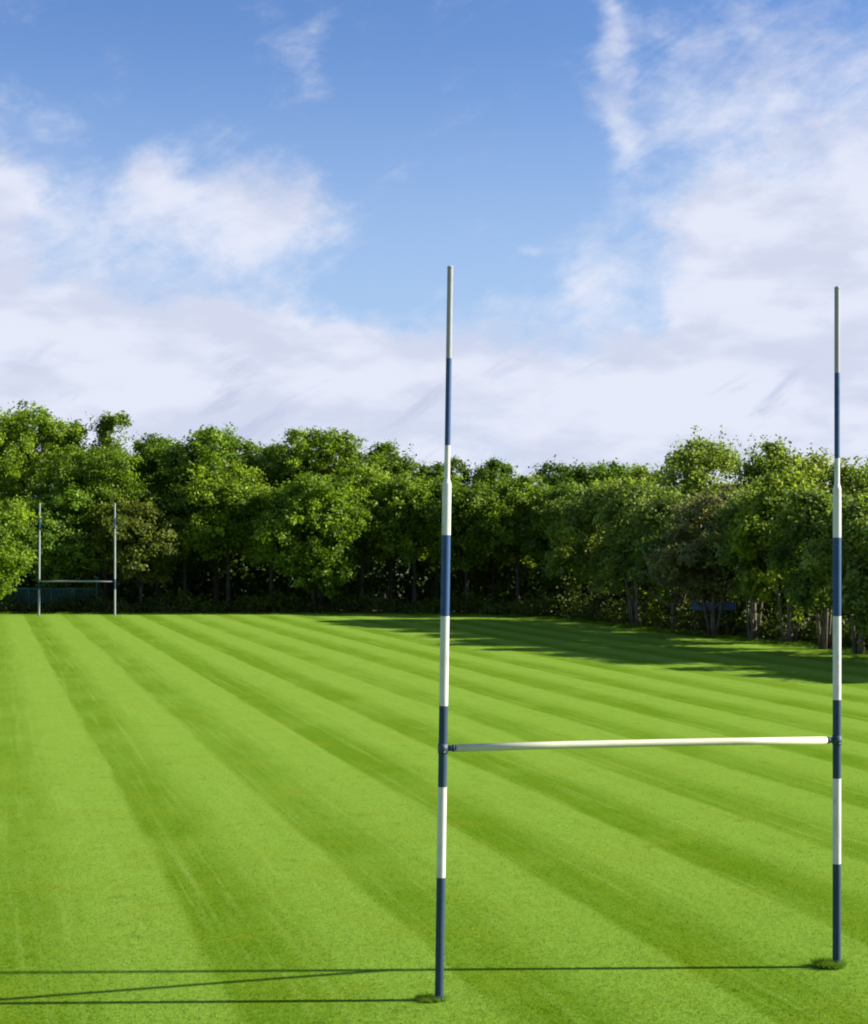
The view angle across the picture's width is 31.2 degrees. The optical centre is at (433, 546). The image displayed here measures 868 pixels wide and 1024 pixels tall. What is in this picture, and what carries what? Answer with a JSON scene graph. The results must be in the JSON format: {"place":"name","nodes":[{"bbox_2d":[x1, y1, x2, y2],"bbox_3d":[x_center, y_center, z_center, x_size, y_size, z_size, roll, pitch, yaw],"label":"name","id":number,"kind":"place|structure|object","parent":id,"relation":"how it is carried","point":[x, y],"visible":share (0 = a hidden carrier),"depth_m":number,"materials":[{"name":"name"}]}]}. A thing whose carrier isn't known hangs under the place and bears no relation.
{"place":"outdoors","nodes":[
{"label":"outdoors","id":0,"kind":"place"},
{"bbox_2d":[0,561,851,647],"bbox_3d":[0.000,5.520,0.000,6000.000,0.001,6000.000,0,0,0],"label":"ground","id":1,"kind":"structure","parent":0,"point":[354,607],"depth_m":139.68,"materials":[{"name":"green plant"}]},
{"bbox_2d":[0,399,88,606],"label":"broadleaf tree","id":2,"kind":"object","parent":1,"relation":"on","point":[21,462],"visible":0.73,"depth_m":138.78,"materials":[{"name":"green plant"}]},
{"bbox_2d":[6,576,96,610],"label":"barrier","id":3,"kind":"object","parent":1,"relation":"on","point":[29,595],"visible":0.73,"depth_m":131.59,"materials":[{"name":"teal"}]},
{"bbox_2d":[4,481,123,609],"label":"broadleaf tree","id":4,"kind":"object","parent":1,"relation":"on","point":[54,541],"visible":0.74,"depth_m":130.83,"materials":[{"name":"green plant"}]},
{"bbox_2d":[44,418,90,597],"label":"pointed tree","id":5,"kind":"object","parent":1,"relation":"on","point":[71,443],"visible":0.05,"depth_m":142.63,"materials":[{"name":"green plant"}]},
{"bbox_2d":[25,445,161,609],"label":"broadleaf tree","id":6,"kind":"object","parent":1,"relation":"on","point":[104,471],"visible":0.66,"depth_m":133.48,"materials":[{"name":"green plant"}]},
{"bbox_2d":[73,410,134,607],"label":"pointed tree","id":7,"kind":"object","parent":1,"relation":"on","point":[106,425],"visible":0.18,"depth_m":141.57,"materials":[{"name":"green plant"}]},
{"bbox_2d":[74,494,205,605],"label":"broadleaf tree","id":8,"kind":"object","parent":1,"relation":"on","point":[134,521],"visible":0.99,"depth_m":130.30,"materials":[{"name":"green plant"}]},
{"bbox_2d":[95,432,213,604],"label":"broadleaf tree","id":9,"kind":"object","parent":1,"relation":"on","point":[153,452],"visible":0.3,"depth_m":137.85,"materials":[{"name":"green plant"}]},
{"bbox_2d":[148,473,223,609],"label":"broadleaf tree","id":10,"kind":"object","parent":1,"relation":"on","point":[168,503],"visible":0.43,"depth_m":133.51,"materials":[{"name":"green plant"}]},
{"bbox_2d":[155,422,279,605],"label":"broadleaf tree","id":11,"kind":"object","parent":1,"relation":"on","point":[213,446],"visible":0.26,"depth_m":138.32,"materials":[{"name":"green plant"}]},
{"bbox_2d":[166,457,282,607],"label":"broadleaf tree","id":12,"kind":"object","parent":1,"relation":"on","point":[224,493],"visible":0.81,"depth_m":132.32,"materials":[{"name":"green plant"}]},
{"bbox_2d":[211,478,318,609],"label":"broadleaf tree","id":13,"kind":"object","parent":1,"relation":"on","point":[242,504],"visible":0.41,"depth_m":132.04,"materials":[{"name":"green plant"}]},
{"bbox_2d":[225,436,306,596],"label":"broadleaf tree","id":14,"kind":"object","parent":1,"relation":"on","point":[248,446],"visible":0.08,"depth_m":141.85,"materials":[{"name":"green plant"}]},
{"bbox_2d":[241,470,373,610],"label":"broadleaf tree","id":15,"kind":"object","parent":1,"relation":"on","point":[314,500],"visible":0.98,"depth_m":129.16,"materials":[{"name":"green plant"}]},
{"bbox_2d":[257,425,394,607],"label":"broadleaf tree","id":16,"kind":"object","parent":1,"relation":"on","point":[322,460],"visible":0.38,"depth_m":139.14,"materials":[{"name":"green plant"}]},
{"bbox_2d":[306,460,421,607],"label":"broadleaf tree","id":17,"kind":"object","parent":1,"relation":"on","point":[365,483],"visible":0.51,"depth_m":133.36,"materials":[{"name":"green plant"}]},
{"bbox_2d":[350,438,423,605],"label":"broadleaf tree","id":18,"kind":"object","parent":1,"relation":"on","point":[397,465],"visible":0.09,"depth_m":142.21,"materials":[{"name":"green plant"}]},
{"bbox_2d":[367,470,466,604],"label":"broadleaf tree","id":19,"kind":"object","parent":1,"relation":"on","point":[405,487],"visible":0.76,"depth_m":131.94,"materials":[{"name":"green plant"}]},
{"bbox_2d":[0,573,867,648],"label":"undergrowth","id":20,"kind":"object","parent":1,"relation":"on","point":[658,618],"visible":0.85,"depth_m":126.19,"materials":[{"name":"green plant"}]},
{"bbox_2d":[1,534,867,626],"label":"dense wood","id":21,"kind":"object","parent":1,"relation":"on","point":[250,579],"visible":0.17,"depth_m":147.68,"materials":[{"name":"green plant"}]},
{"bbox_2d":[411,455,472,598],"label":"broadleaf tree","id":22,"kind":"object","parent":1,"relation":"on","point":[437,469],"visible":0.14,"depth_m":142.64,"materials":[{"name":"green plant"}]},
{"bbox_2d":[407,478,513,611],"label":"broadleaf tree","id":23,"kind":"object","parent":1,"relation":"on","point":[466,535],"visible":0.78,"depth_m":129.72,"materials":[{"name":"green plant"}]},
{"bbox_2d":[459,457,517,606],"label":"broadleaf tree","id":24,"kind":"object","parent":1,"relation":"on","point":[492,469],"visible":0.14,"depth_m":141.99,"materials":[{"name":"green plant"}]},
{"bbox_2d":[456,470,558,603],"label":"broadleaf tree","id":25,"kind":"object","parent":1,"relation":"on","point":[496,515],"visible":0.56,"depth_m":129.72,"materials":[{"name":"green plant"}]},
{"bbox_2d":[528,454,577,577],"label":"tree","id":26,"kind":"object","parent":1,"relation":"on","point":[553,479],"visible":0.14,"depth_m":145.51,"materials":[{"name":"green plant"}]},
{"bbox_2d":[504,477,606,608],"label":"broadleaf tree","id":27,"kind":"object","parent":1,"relation":"on","point":[534,548],"visible":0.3,"depth_m":126.45,"materials":[{"name":"green plant"}]},
{"bbox_2d":[532,472,643,620],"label":"broadleaf tree","id":28,"kind":"object","parent":1,"relation":"on","point":[567,527],"visible":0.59,"depth_m":114.54,"materials":[{"name":"green plant"}]},
{"bbox_2d":[559,458,653,539],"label":"broadleaf tree","id":29,"kind":"object","parent":1,"relation":"on","point":[584,477],"visible":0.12,"depth_m":138.85,"materials":[{"name":"green plant"}]},
{"bbox_2d":[585,479,685,625],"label":"broadleaf tree","id":30,"kind":"object","parent":1,"relation":"on","point":[616,557],"visible":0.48,"depth_m":107.33,"materials":[{"name":"green plant"}]},
{"bbox_2d":[602,459,673,612],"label":"broadleaf tree","id":31,"kind":"object","parent":1,"relation":"on","point":[643,475],"visible":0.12,"depth_m":124.63,"materials":[{"name":"green plant"}]},
{"bbox_2d":[623,480,704,630],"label":"airy tree","id":32,"kind":"object","parent":1,"relation":"on","point":[642,541],"visible":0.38,"depth_m":101.61,"materials":[{"name":"green plant"}]},
{"bbox_2d":[648,425,747,620],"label":"airy tree","id":33,"kind":"object","parent":1,"relation":"on","point":[690,464],"visible":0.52,"depth_m":109.54,"materials":[{"name":"green plant"}]},
{"bbox_2d":[639,483,768,635],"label":"broadleaf tree","id":34,"kind":"object","parent":1,"relation":"on","point":[677,559],"visible":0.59,"depth_m":95.33,"materials":[{"name":"green plant"}]},
{"bbox_2d":[719,433,808,624],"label":"airy tree","id":35,"kind":"object","parent":1,"relation":"on","point":[762,464],"visible":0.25,"depth_m":104.57,"materials":[{"name":"green plant"}]},
{"bbox_2d":[724,456,832,643],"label":"broadleaf tree","id":36,"kind":"object","parent":1,"relation":"on","point":[759,526],"visible":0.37,"depth_m":88.25,"materials":[{"name":"green plant"}]},
{"bbox_2d":[779,443,833,627],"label":"airy tree","id":37,"kind":"object","parent":1,"relation":"on","point":[818,461],"visible":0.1,"depth_m":98.08,"materials":[{"name":"green plant"}]},
{"bbox_2d":[816,449,867,504],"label":"airy tree","id":38,"kind":"object","parent":1,"relation":"on","point":[851,475],"visible":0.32,"depth_m":94.84,"materials":[{"name":"green plant"}]},
{"bbox_2d":[0,614,867,1023],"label":"lawn","id":39,"kind":"structure","parent":0,"point":[248,688],"depth_m":32.66,"materials":[{"name":"green plant"}]},
{"bbox_2d":[0,492,41,598],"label":"bushy tree","id":40,"kind":"object","parent":39,"relation":"on","point":[15,561],"visible":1,"depth_m":117.05,"materials":[{"name":"green plant"}]},
{"bbox_2d":[38,503,115,615],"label":"rugby goal","id":41,"kind":"object","parent":39,"relation":"on","point":[39,581],"visible":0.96,"depth_m":124.74,"materials":[{"name":"blue paint"}]},
{"bbox_2d":[414,990,452,1002],"bbox_3d":[-0.025,5.464,18.928,0.528,0.087,0.485,0,0,0],"label":"grass tuft","id":42,"kind":"object","parent":39,"relation":"on","point":[425,998],"visible":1,"depth_m":18.87,"materials":[{"name":"green plant"}]},
{"bbox_2d":[433,265,841,1000],"bbox_3d":[2.676,1.068,19.657,5.574,8.981,0.167,0,0,-16],"label":"rugby goal","id":43,"kind":"object","parent":39,"relation":"on","point":[835,739],"visible":0.99,"depth_m":19.38,"materials":[{"name":"white paint"}]},
{"bbox_2d":[692,602,735,635],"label":"board","id":44,"kind":"object","parent":39,"relation":"on","point":[725,606],"visible":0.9,"depth_m":96.62,"materials":[{"name":"blue paint"}]},
{"bbox_2d":[700,479,784,639],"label":"airy tree","id":45,"kind":"object","parent":39,"relation":"on","point":[732,558],"visible":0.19,"depth_m":90.84,"materials":[{"name":"green plant"}]},
{"bbox_2d":[762,483,862,649],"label":"broadleaf tree","id":46,"kind":"object","parent":39,"relation":"on","point":[797,527],"visible":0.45,"depth_m":83.45,"materials":[{"name":"green plant"}]},
{"bbox_2d":[809,953,849,969],"bbox_3d":[5.161,5.439,20.423,0.677,0.137,0.644,0,0,-40],"label":"grass tuft","id":47,"kind":"object","parent":39,"relation":"on","point":[825,963],"visible":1,"depth_m":20.35,"materials":[{"name":"green plant"}]},
{"bbox_2d":[797,485,867,653],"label":"airy tree","id":48,"kind":"object","parent":39,"relation":"on","point":[817,554],"visible":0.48,"depth_m":79.47,"materials":[{"name":"green plant"}]},
{"bbox_2d":[818,507,867,638],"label":"broadleaf tree","id":49,"kind":"object","parent":39,"relation":"on","point":[858,597],"visible":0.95,"depth_m":76.44,"materials":[{"name":"green plant"}]},
{"bbox_2d":[0,611,867,652],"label":"rough grass","id":50,"kind":"structure","parent":0,"point":[702,634],"depth_m":114.53,"materials":[{"name":"green plant"}]},
{"bbox_2d":[0,0,867,537],"label":"sky","id":51,"kind":"structure","parent":0,"point":[648,216],"materials":[{"name":"blue"}]}
]}

